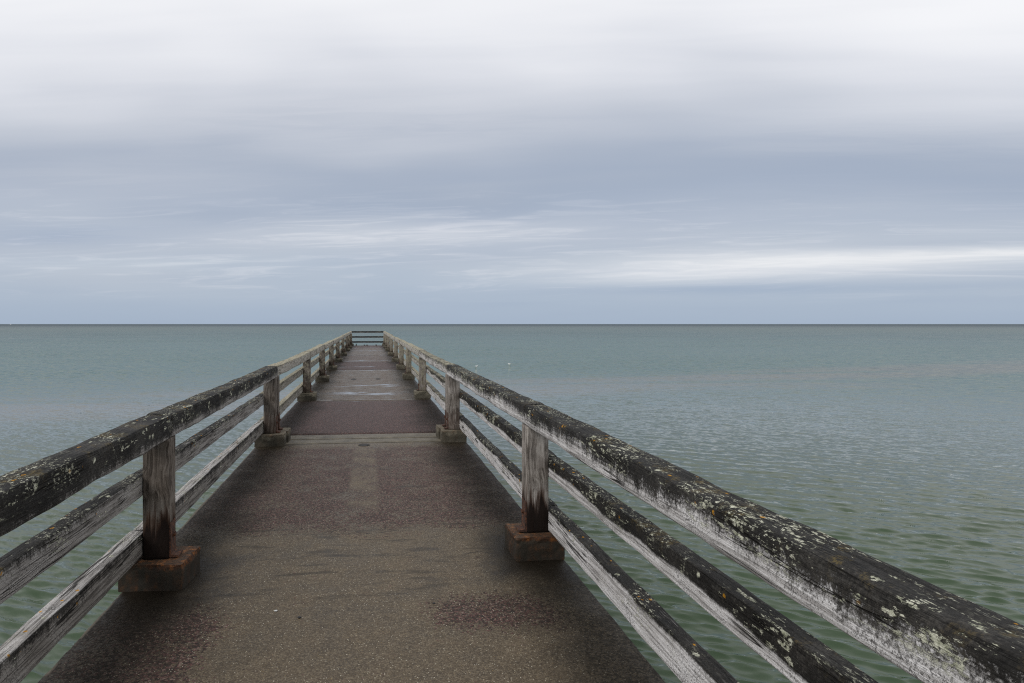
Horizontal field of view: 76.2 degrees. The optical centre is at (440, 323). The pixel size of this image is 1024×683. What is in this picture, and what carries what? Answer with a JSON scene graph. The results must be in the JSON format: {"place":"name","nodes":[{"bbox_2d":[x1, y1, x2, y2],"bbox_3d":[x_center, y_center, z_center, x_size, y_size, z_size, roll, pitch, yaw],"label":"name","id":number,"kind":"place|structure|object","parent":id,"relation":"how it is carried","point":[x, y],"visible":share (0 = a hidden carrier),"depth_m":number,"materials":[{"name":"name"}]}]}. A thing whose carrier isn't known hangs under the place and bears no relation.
{"place":"outdoors","nodes":[
{"label":"outdoors","id":0,"kind":"place"},
{"bbox_2d":[0,324,1023,682],"bbox_3d":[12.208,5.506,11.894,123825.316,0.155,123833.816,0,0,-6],"label":"sea","id":1,"kind":"structure","parent":0,"point":[900,446],"depth_m":37.74,"materials":[{"name":"liquid"}]},
{"bbox_2d":[38,345,664,682],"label":"pier","id":2,"kind":"structure","parent":1,"relation":"in","point":[361,518],"depth_m":4.00,"materials":[{"name":"concrete"}]},
{"bbox_2d":[0,331,353,682],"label":"railing","id":3,"kind":"object","parent":2,"relation":"on","point":[146,554],"visible":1,"depth_m":3.73,"materials":[{"name":"wood"}]},
{"bbox_2d":[352,331,382,342],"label":"railing","id":4,"kind":"object","parent":3,"relation":"attached to","point":[367,336],"visible":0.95,"depth_m":48.20,"materials":[{"name":"grey wood"}]},
{"bbox_2d":[382,331,1023,682],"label":"railing","id":5,"kind":"object","parent":2,"relation":"on","point":[922,630],"visible":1,"depth_m":2.27,"materials":[{"name":"wood"}]},
{"bbox_2d":[0,0,1023,323],"label":"sky","id":6,"kind":"structure","parent":0,"point":[162,161],"materials":[{"name":"grey"}]}
]}

